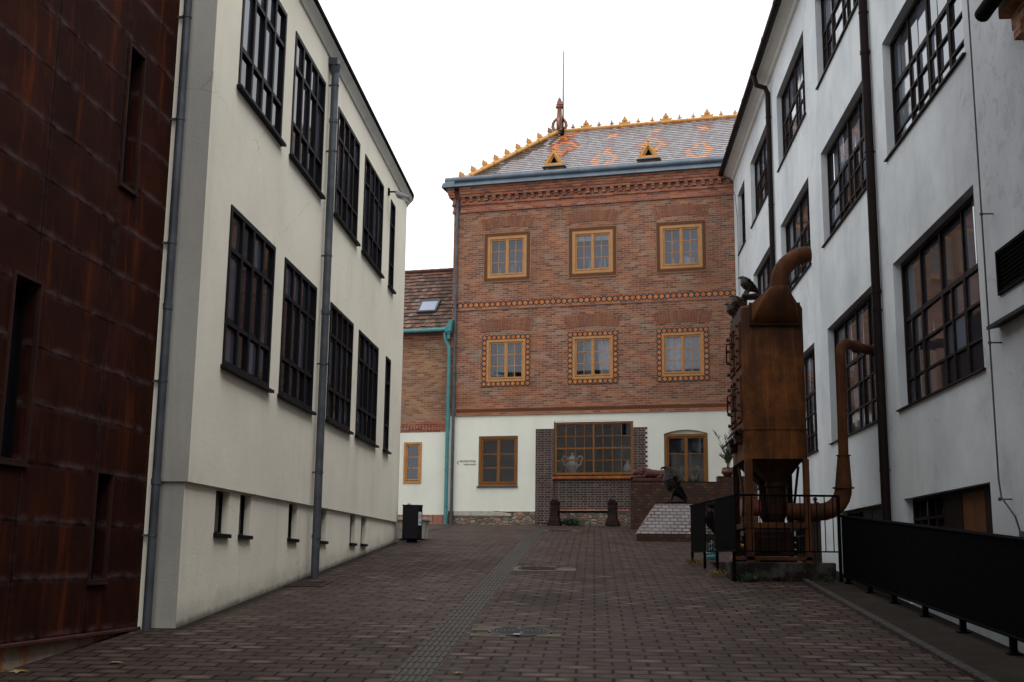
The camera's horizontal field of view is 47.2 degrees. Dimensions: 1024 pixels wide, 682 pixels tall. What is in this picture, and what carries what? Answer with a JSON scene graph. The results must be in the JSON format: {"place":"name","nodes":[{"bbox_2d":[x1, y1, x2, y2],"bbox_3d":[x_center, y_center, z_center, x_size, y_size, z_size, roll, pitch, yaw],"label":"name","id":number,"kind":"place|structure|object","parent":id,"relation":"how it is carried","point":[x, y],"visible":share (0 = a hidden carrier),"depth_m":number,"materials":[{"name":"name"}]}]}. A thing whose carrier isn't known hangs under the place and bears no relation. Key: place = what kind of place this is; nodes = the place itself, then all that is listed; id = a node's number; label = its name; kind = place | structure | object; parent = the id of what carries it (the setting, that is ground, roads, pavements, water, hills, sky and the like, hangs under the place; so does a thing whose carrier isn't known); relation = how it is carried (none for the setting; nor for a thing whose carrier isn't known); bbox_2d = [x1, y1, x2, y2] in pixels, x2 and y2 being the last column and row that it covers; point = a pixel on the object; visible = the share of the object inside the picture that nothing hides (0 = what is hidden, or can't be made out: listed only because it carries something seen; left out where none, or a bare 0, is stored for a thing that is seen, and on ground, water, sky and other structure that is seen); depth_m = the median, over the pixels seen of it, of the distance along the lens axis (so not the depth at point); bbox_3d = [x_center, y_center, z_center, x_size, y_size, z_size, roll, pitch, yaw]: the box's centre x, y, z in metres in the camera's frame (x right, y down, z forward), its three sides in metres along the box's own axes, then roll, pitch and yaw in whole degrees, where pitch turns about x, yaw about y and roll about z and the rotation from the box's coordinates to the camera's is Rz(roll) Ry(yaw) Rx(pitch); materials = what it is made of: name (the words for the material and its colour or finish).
{"place":"outdoors","nodes":[
{"label":"outdoors","id":0,"kind":"place"},
{"bbox_2d":[0,524,977,681],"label":"ground","id":1,"kind":"structure","parent":0,"point":[620,604],"depth_m":12.07,"materials":[{"name":"brick"}]},
{"bbox_2d":[3,669,25,672],"bbox_3d":[-3.997,2.650,9.422,0.260,0.013,0.190,0,-6,4],"label":"fallen leaf","id":2,"kind":"object","parent":1,"relation":"on","point":[15,671],"visible":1,"depth_m":9.42,"materials":[{"name":"yellow plant"}]},
{"bbox_2d":[0,0,179,672],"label":"steel clad building","id":3,"kind":"structure","parent":1,"relation":"on","point":[86,96],"depth_m":10.69,"materials":[{"name":"metal"}]},
{"bbox_2d":[0,270,43,467],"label":"slit window","id":4,"kind":"structure","parent":3,"relation":"in","point":[9,392],"depth_m":9.81,"materials":[{"name":"black glass"}]},
{"bbox_2d":[87,470,114,584],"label":"slit window","id":5,"kind":"structure","parent":3,"relation":"in","point":[90,581],"depth_m":11.19,"materials":[{"name":"black glass"}]},
{"bbox_2d":[119,42,146,197],"bbox_3d":[-3.902,-2.235,11.878,0.185,1.515,0.390,0,-11,6],"label":"slit window","id":6,"kind":"structure","parent":3,"relation":"in","point":[133,192],"depth_m":11.96,"materials":[{"name":"black glass"}]},
{"bbox_2d":[138,0,413,629],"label":"cream building","id":7,"kind":"structure","parent":1,"relation":"on","point":[274,455],"depth_m":15.32,"materials":[{"name":"paint"}]},
{"bbox_2d":[213,491,231,537],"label":"basement window","id":8,"kind":"structure","parent":7,"relation":"in","point":[219,495],"depth_m":13.60,"materials":[{"name":"black paint"}]},
{"bbox_2d":[238,495,252,539],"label":"basement window","id":9,"kind":"structure","parent":7,"relation":"in","point":[242,498],"depth_m":14.48,"materials":[{"name":"black paint"}]},
{"bbox_2d":[220,204,275,392],"bbox_3d":[-3.242,-0.460,14.428,0.195,1.945,2.020,0,-11,4],"label":"window","id":10,"kind":"structure","parent":7,"relation":"in","point":[247,336],"depth_m":14.39,"materials":[{"name":"black glass"}]},
{"bbox_2d":[236,0,287,146],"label":"window","id":11,"kind":"structure","parent":7,"relation":"in","point":[261,75],"depth_m":15.08,"materials":[{"name":"black paint"}]},
{"bbox_2d":[287,504,299,541],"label":"basement window","id":12,"kind":"structure","parent":7,"relation":"in","point":[289,539],"depth_m":16.80,"materials":[{"name":"black paint"}]},
{"bbox_2d":[277,257,316,414],"bbox_3d":[-3.077,-0.022,16.772,0.195,1.945,1.960,0,-11,4],"label":"window","id":13,"kind":"structure","parent":7,"relation":"in","point":[298,326],"depth_m":16.74,"materials":[{"name":"black glass"}]},
{"bbox_2d":[289,31,325,199],"bbox_3d":[-3.039,-3.300,17.382,0.195,1.895,1.960,0,-11,4],"label":"window","id":14,"kind":"structure","parent":7,"relation":"in","point":[309,86],"depth_m":17.35,"materials":[{"name":"black glass"}]},
{"bbox_2d":[320,510,328,543],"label":"basement window","id":15,"kind":"structure","parent":7,"relation":"in","point":[321,542],"depth_m":18.51,"materials":[{"name":"black paint"}]},
{"bbox_2d":[325,302,353,434],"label":"window","id":16,"kind":"structure","parent":7,"relation":"in","point":[341,330],"depth_m":19.51,"materials":[{"name":"black glass"}]},
{"bbox_2d":[333,106,360,246],"bbox_3d":[-2.847,-2.787,20.123,0.195,1.895,1.910,0,-11,4],"label":"window","id":17,"kind":"structure","parent":7,"relation":"in","point":[346,199],"depth_m":20.10,"materials":[{"name":"black glass"}]},
{"bbox_2d":[349,515,356,545],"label":"basement window","id":18,"kind":"structure","parent":7,"relation":"in","point":[351,544],"depth_m":20.92,"materials":[{"name":"black paint"}]},
{"bbox_2d":[360,517,367,546],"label":"basement window","id":19,"kind":"structure","parent":7,"relation":"in","point":[361,544],"depth_m":21.92,"materials":[{"name":"black paint"}]},
{"bbox_2d":[354,330,378,447],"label":"window","id":20,"kind":"structure","parent":7,"relation":"in","point":[368,352],"depth_m":21.82,"materials":[{"name":"black paint"}]},
{"bbox_2d":[361,154,384,278],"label":"window","id":21,"kind":"structure","parent":7,"relation":"in","point":[373,202],"depth_m":22.43,"materials":[{"name":"black glass"}]},
{"bbox_2d":[382,356,391,453],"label":"window","id":22,"kind":"structure","parent":7,"relation":"in","point":[388,362],"depth_m":24.01,"materials":[{"name":"black paint"}]},
{"bbox_2d":[388,199,395,293],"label":"window","id":23,"kind":"structure","parent":7,"relation":"in","point":[393,208],"depth_m":24.62,"materials":[{"name":"black paint"}]},
{"bbox_2d":[388,188,410,201],"bbox_3d":[-2.319,-3.013,24.080,0.455,0.249,0.280,0,-11,4],"label":"wall floodlight","id":24,"kind":"object","parent":7,"relation":"attached to","point":[402,196],"depth_m":24.00,"materials":[{"name":"metal"}]},
{"bbox_2d":[283,581,332,586],"bbox_3d":[-2.840,3.393,16.341,0.540,0.030,0.680,0,-6,4],"label":"gully grate","id":25,"kind":"object","parent":1,"relation":"in","point":[307,583],"visible":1,"depth_m":16.30,"materials":[{"name":"metal"}]},
{"bbox_2d":[402,505,422,541],"bbox_3d":[-2.140,3.922,25.176,0.440,0.790,0.360,1,-11,-2],"label":"litter bin","id":26,"kind":"object","parent":1,"relation":"on","point":[412,524],"visible":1,"depth_m":25.02,"materials":[{"name":"metal"}]},
{"bbox_2d":[397,517,430,538],"bbox_3d":[-2.204,4.196,26.241,0.700,0.470,0.720,0,-11,4],"label":"concrete planter","id":27,"kind":"object","parent":1,"relation":"on","point":[425,524],"visible":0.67,"depth_m":25.95,"materials":[{"name":"grey concrete"}]},
{"bbox_2d":[396,268,453,523],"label":"brick house","id":28,"kind":"structure","parent":1,"relation":"on","point":[425,407],"depth_m":39.60,"materials":[{"name":"brown brick"}]},
{"bbox_2d":[403,442,421,482],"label":"window","id":29,"kind":"structure","parent":28,"relation":"in","point":[412,450],"depth_m":39.37,"materials":[{"name":"brown wood"}]},
{"bbox_2d":[385,526,549,681],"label":"guide strip","id":30,"kind":"object","parent":1,"relation":"on","point":[421,672],"visible":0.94,"depth_m":12.27,"materials":[{"name":"grey stone"}]},
{"bbox_2d":[387,526,550,681],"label":"guide strip ribs","id":31,"kind":"object","parent":30,"relation":"on","point":[416,666],"visible":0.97,"depth_m":12.33,"materials":[{"name":"grey concrete"}]},
{"bbox_2d":[469,626,560,636],"bbox_3d":[0.041,2.935,11.828,0.920,0.035,0.740,0,-6,4],"label":"manhole cover","id":32,"kind":"object","parent":1,"relation":"on","point":[516,631],"visible":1,"depth_m":11.76,"materials":[{"name":"metal"}]},
{"bbox_2d":[510,566,575,571],"bbox_3d":[0.511,3.680,18.937,1.040,0.035,0.880,0,-6,4],"label":"manhole cover","id":33,"kind":"object","parent":1,"relation":"on","point":[539,568],"visible":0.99,"depth_m":18.82,"materials":[{"name":"metal"}]},
{"bbox_2d":[561,517,583,525],"bbox_3d":[1.926,5.704,37.138,0.737,0.315,0.601,0,-11,4],"label":"shrub","id":34,"kind":"object","parent":1,"relation":"on","point":[573,521],"visible":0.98,"depth_m":37.03,"materials":[{"name":"green plant"}]},
{"bbox_2d":[547,499,619,525],"bbox_3d":[2.251,5.400,36.884,2.250,0.829,0.440,-2,-11,15],"label":"post and rail","id":35,"kind":"object","parent":1,"relation":"on","point":[555,519],"visible":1,"depth_m":36.83,"materials":[{"name":"metal"}]},
{"bbox_2d":[441,51,736,525],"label":"brick house","id":36,"kind":"structure","parent":1,"relation":"on","point":[553,344],"depth_m":38.51,"materials":[{"name":"brown brick"}]},
{"bbox_2d":[476,436,517,487],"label":"window","id":37,"kind":"structure","parent":36,"relation":"in","point":[498,455],"depth_m":39.04,"materials":[{"name":"brown wood"}]},
{"bbox_2d":[481,334,529,386],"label":"window","id":38,"kind":"structure","parent":36,"relation":"in","point":[505,358],"depth_m":39.01,"materials":[{"name":"brown wood"}]},
{"bbox_2d":[483,230,530,282],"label":"window","id":39,"kind":"structure","parent":36,"relation":"in","point":[502,250],"depth_m":39.69,"materials":[{"name":"yellow wood"}]},
{"bbox_2d":[509,264,516,272],"bbox_3d":[0.032,-2.378,39.658,0.270,0.420,0.263,-2,-11,15],"label":"figurine","id":40,"kind":"object","parent":36,"relation":"in","point":[512,268],"visible":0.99,"depth_m":39.56,"materials":[{"name":"grey ceramic"}]},
{"bbox_2d":[562,452,582,472],"bbox_3d":[1.961,3.969,38.060,0.409,0.720,0.622,10,-14,-41],"label":"lidded urn","id":41,"kind":"object","parent":36,"relation":"in","point":[570,466],"visible":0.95,"depth_m":37.95,"materials":[{"name":"white ceramic"}]},
{"bbox_2d":[568,225,616,277],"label":"window","id":42,"kind":"structure","parent":36,"relation":"in","point":[595,243],"depth_m":38.90,"materials":[{"name":"yellow wood"}]},
{"bbox_2d":[568,330,617,384],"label":"window","id":43,"kind":"structure","parent":36,"relation":"in","point":[592,355],"depth_m":38.21,"materials":[{"name":"brown wood"}]},
{"bbox_2d":[554,421,633,474],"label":"shop window","id":44,"kind":"structure","parent":36,"relation":"in","point":[605,447],"depth_m":38.64,"materials":[{"name":"brown wood"}]},
{"bbox_2d":[623,461,630,471],"bbox_3d":[3.723,4.047,37.550,0.330,0.420,0.330,-2,-11,15],"label":"vase","id":45,"kind":"object","parent":36,"relation":"in","point":[627,467],"visible":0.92,"depth_m":37.44,"materials":[{"name":"grey ceramic"}]},
{"bbox_2d":[655,219,706,273],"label":"window","id":46,"kind":"structure","parent":36,"relation":"in","point":[674,239],"depth_m":38.13,"materials":[{"name":"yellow wood"}]},
{"bbox_2d":[656,326,709,381],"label":"window","id":47,"kind":"structure","parent":36,"relation":"in","point":[682,352],"depth_m":37.43,"materials":[{"name":"brown wood"}]},
{"bbox_2d":[679,256,689,262],"bbox_3d":[5.628,-2.584,38.148,0.380,0.380,0.032,-2,-11,15],"label":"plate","id":48,"kind":"object","parent":36,"relation":"in","point":[686,259],"visible":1,"depth_m":38.14,"materials":[{"name":"white ceramic"}]},
{"bbox_2d":[664,433,708,481],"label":"window","id":49,"kind":"structure","parent":36,"relation":"in","point":[689,451],"depth_m":37.00,"materials":[{"name":"brown wood"}]},
{"bbox_2d":[680,466,699,480],"bbox_3d":[5.631,4.290,37.093,0.564,0.680,0.338,-10,-15,44],"label":"amphora vase","id":50,"kind":"object","parent":36,"relation":"in","point":[693,478],"visible":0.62,"depth_m":37.04,"materials":[{"name":"grey ceramic"}]},
{"bbox_2d":[633,503,712,541],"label":"sloped plinth","id":51,"kind":"structure","parent":1,"relation":"on","point":[667,522],"depth_m":26.20,"materials":[{"name":"white brick"}]},
{"bbox_2d":[661,465,687,502],"bbox_3d":[3.797,3.341,27.248,0.531,0.890,0.533,9,-13,-37],"label":"eagle statue","id":52,"kind":"object","parent":51,"relation":"on","point":[672,483],"visible":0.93,"depth_m":27.09,"materials":[{"name":"black metal"}]},
{"bbox_2d":[630,476,757,529],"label":"garden wall","id":53,"kind":"structure","parent":1,"relation":"on","point":[645,496],"depth_m":32.52,"materials":[{"name":"brown brick"}]},
{"bbox_2d":[630,466,663,480],"bbox_3d":[3.991,3.734,32.938,1.334,0.444,0.520,0,-11,4],"label":"lion statue","id":54,"kind":"object","parent":53,"relation":"on","point":[642,473],"visible":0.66,"depth_m":32.79,"materials":[{"name":"stone"}]},
{"bbox_2d":[712,428,732,475],"bbox_3d":[5.950,3.107,32.908,0.644,1.399,0.359,0,-11,4],"label":"potted oleander","id":55,"kind":"object","parent":53,"relation":"on","point":[727,457],"visible":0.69,"depth_m":32.83,"materials":[{"name":"green plant"}]},
{"bbox_2d":[706,540,715,558],"bbox_3d":[3.588,3.752,21.071,0.207,0.341,0.207,3,-11,-13],"label":"turquoise ornament","id":56,"kind":"object","parent":1,"relation":"on","point":[711,555],"visible":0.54,"depth_m":21.00,"materials":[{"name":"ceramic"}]},
{"bbox_2d":[736,572,758,581],"bbox_3d":[3.417,3.431,17.089,0.370,0.158,0.267,0,-11,4],"label":"weed","id":57,"kind":"object","parent":1,"relation":"on","point":[749,577],"visible":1,"depth_m":17.04,"materials":[{"name":"green plant"}]},
{"bbox_2d":[689,494,842,581],"bbox_3d":[3.323,3.137,18.518,1.426,1.270,4.003,5,-12,-24],"label":"guard railing","id":58,"kind":"object","parent":1,"relation":"on","point":[724,508],"visible":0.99,"depth_m":17.50,"materials":[{"name":"metal"}]},
{"bbox_2d":[710,561,836,581],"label":"concrete slab","id":59,"kind":"structure","parent":1,"relation":"on","point":[792,571],"depth_m":17.14,"materials":[{"name":"grey concrete"}]},
{"bbox_2d":[741,536,796,561],"bbox_3d":[4.384,3.628,20.418,0.980,0.445,0.980,0,-11,4],"label":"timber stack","id":60,"kind":"object","parent":59,"relation":"on","point":[795,540],"visible":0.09,"depth_m":19.91,"materials":[{"name":"brown wood"}]},
{"bbox_2d":[723,246,873,562],"bbox_3d":[4.736,1.069,18.741,2.620,4.870,2.022,0,-11,4],"label":"dust collector","id":61,"kind":"object","parent":59,"relation":"on","point":[767,441],"visible":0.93,"depth_m":18.15,"materials":[{"name":"metal"}]},
{"bbox_2d":[724,303,737,322],"bbox_3d":[3.757,-0.479,19.758,0.269,0.335,0.271,-9,-14,41],"label":"bird statue","id":62,"kind":"object","parent":61,"relation":"on","point":[731,310],"visible":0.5,"depth_m":19.69,"materials":[{"name":"black metal"}]},
{"bbox_2d":[729,295,746,314],"bbox_3d":[3.737,-0.594,19.201,0.271,0.335,0.269,11,-15,-44],"label":"bird statue","id":63,"kind":"object","parent":61,"relation":"on","point":[735,301],"visible":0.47,"depth_m":19.14,"materials":[{"name":"black metal"}]},
{"bbox_2d":[740,294,761,306],"bbox_3d":[3.805,-0.626,18.613,0.330,0.175,0.280,0,-11,4],"label":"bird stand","id":64,"kind":"object","parent":61,"relation":"on","point":[743,297],"visible":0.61,"depth_m":18.50,"materials":[{"name":"metal"}]},
{"bbox_2d":[737,276,759,293],"bbox_3d":[3.778,-0.870,18.641,0.271,0.335,0.269,10,-14,-40],"label":"bird statue","id":65,"kind":"object","parent":64,"relation":"on","point":[748,285],"visible":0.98,"depth_m":18.57,"materials":[{"name":"black metal"}]},
{"bbox_2d":[772,574,791,582],"bbox_3d":[3.924,3.455,17.070,0.302,0.121,0.228,0,-11,4],"label":"weed","id":66,"kind":"object","parent":1,"relation":"on","point":[785,579],"visible":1,"depth_m":17.04,"materials":[{"name":"plant"}]},
{"bbox_2d":[718,0,1023,652],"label":"white factory building","id":67,"kind":"structure","parent":1,"relation":"on","point":[906,225],"depth_m":17.52,"materials":[{"name":"paint"}]},
{"bbox_2d":[737,190,745,255],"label":"window","id":68,"kind":"structure","parent":67,"relation":"in","point":[743,194],"depth_m":36.49,"materials":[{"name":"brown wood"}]},
{"bbox_2d":[750,136,767,228],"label":"window","id":69,"kind":"structure","parent":67,"relation":"in","point":[761,178],"depth_m":32.71,"materials":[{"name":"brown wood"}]},
{"bbox_2d":[758,254,770,293],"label":"window","id":70,"kind":"structure","parent":67,"relation":"in","point":[764,277],"depth_m":32.10,"materials":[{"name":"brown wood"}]},
{"bbox_2d":[777,45,805,172],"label":"window","id":71,"kind":"structure","parent":67,"relation":"in","point":[792,99],"depth_m":27.33,"materials":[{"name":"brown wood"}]},
{"bbox_2d":[786,186,811,291],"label":"window","id":72,"kind":"structure","parent":67,"relation":"in","point":[798,225],"depth_m":26.55,"materials":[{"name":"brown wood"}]},
{"bbox_2d":[796,521,821,562],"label":"basement window","id":73,"kind":"structure","parent":67,"relation":"in","point":[816,556],"depth_m":24.84,"materials":[{"name":"black glass"}]},
{"bbox_2d":[804,349,818,455],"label":"window","id":74,"kind":"structure","parent":67,"relation":"in","point":[809,360],"depth_m":25.22,"materials":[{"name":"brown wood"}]},
{"bbox_2d":[815,0,857,89],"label":"window","id":75,"kind":"structure","parent":67,"relation":"in","point":[835,23],"depth_m":22.78,"materials":[{"name":"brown wood"}]},
{"bbox_2d":[821,93,866,247],"bbox_3d":[6.089,-3.118,21.326,0.265,1.920,3.820,0,-11,4],"label":"window","id":76,"kind":"structure","parent":67,"relation":"in","point":[848,165],"depth_m":21.62,"materials":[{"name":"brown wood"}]},
{"bbox_2d":[829,293,876,444],"bbox_3d":[6.047,0.529,20.646,0.265,2.240,3.820,0,-11,4],"label":"window","id":77,"kind":"structure","parent":67,"relation":"in","point":[860,371],"depth_m":20.57,"materials":[{"name":"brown wood"}]},
{"bbox_2d":[847,505,881,518],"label":"basement window","id":78,"kind":"structure","parent":67,"relation":"in","point":[874,512],"depth_m":19.80,"materials":[{"name":"black glass"}]},
{"bbox_2d":[884,0,965,161],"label":"window","id":79,"kind":"structure","parent":67,"relation":"in","point":[926,67],"depth_m":16.69,"materials":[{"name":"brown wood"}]},
{"bbox_2d":[896,194,985,411],"bbox_3d":[5.693,-0.412,15.621,0.265,2.240,3.930,0,-11,4],"label":"window","id":80,"kind":"structure","parent":67,"relation":"in","point":[943,335],"depth_m":15.65,"materials":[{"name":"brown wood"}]},
{"bbox_2d":[913,484,992,532],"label":"basement window","id":81,"kind":"structure","parent":67,"relation":"in","point":[970,509],"depth_m":14.91,"materials":[{"name":"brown wood"}]},
{"bbox_2d":[802,579,997,681],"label":"kerb","id":82,"kind":"structure","parent":1,"relation":"on","point":[965,669],"depth_m":11.32,"materials":[{"name":"concrete"}]},
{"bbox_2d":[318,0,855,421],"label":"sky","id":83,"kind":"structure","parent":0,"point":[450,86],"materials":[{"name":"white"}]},
{"bbox_2d":[685,557,711,565],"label":"dry grass","id":84,"kind":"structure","parent":0,"point":[690,562],"depth_m":19.64,"materials":[{"name":"plant"}]},
{"bbox_2d":[706,505,714,548],"bbox_3d":[4.132,3.758,23.685,0.518,0.880,0.511,0,-11,4],"label":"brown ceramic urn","id":85,"kind":"object","parent":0,"point":[712,521],"visible":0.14,"depth_m":23.58,"materials":[{"name":"ceramic"}]},
{"bbox_2d":[707,568,727,576],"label":"dry grass","id":86,"kind":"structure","parent":0,"point":[717,572],"depth_m":17.72,"materials":[{"name":"plant"}]},
{"bbox_2d":[731,544,760,561],"bbox_3d":[3.946,3.575,19.781,0.552,0.343,0.370,0,-11,4],"label":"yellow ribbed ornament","id":87,"kind":"object","parent":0,"point":[742,548],"visible":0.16,"depth_m":19.66,"materials":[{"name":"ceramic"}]},
{"bbox_2d":[813,571,1023,681],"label":"path","id":88,"kind":"structure","parent":0,"point":[987,656],"depth_m":11.77,"materials":[{"name":"grey concrete"}]},
{"bbox_2d":[822,575,836,581],"bbox_3d":[4.603,3.452,16.978,0.224,0.114,0.215,-5,-12,28],"label":"weed","id":89,"kind":"object","parent":88,"relation":"on","point":[827,579],"visible":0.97,"depth_m":16.94,"materials":[{"name":"green plant"}]},
{"bbox_2d":[839,515,1023,654],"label":"metal fence","id":90,"kind":"object","parent":88,"relation":"on","point":[976,578],"visible":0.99,"depth_m":12.29,"materials":[{"name":"black metal"}]},
{"label":"light well floor","id":91,"kind":"structure","parent":0,"visible":0},
{"bbox_2d":[974,0,1023,41],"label":"corbelled brick building","id":92,"kind":"structure","parent":91,"relation":"on","point":[1013,10],"depth_m":12.21,"materials":[{"name":"brick"}]}
]}

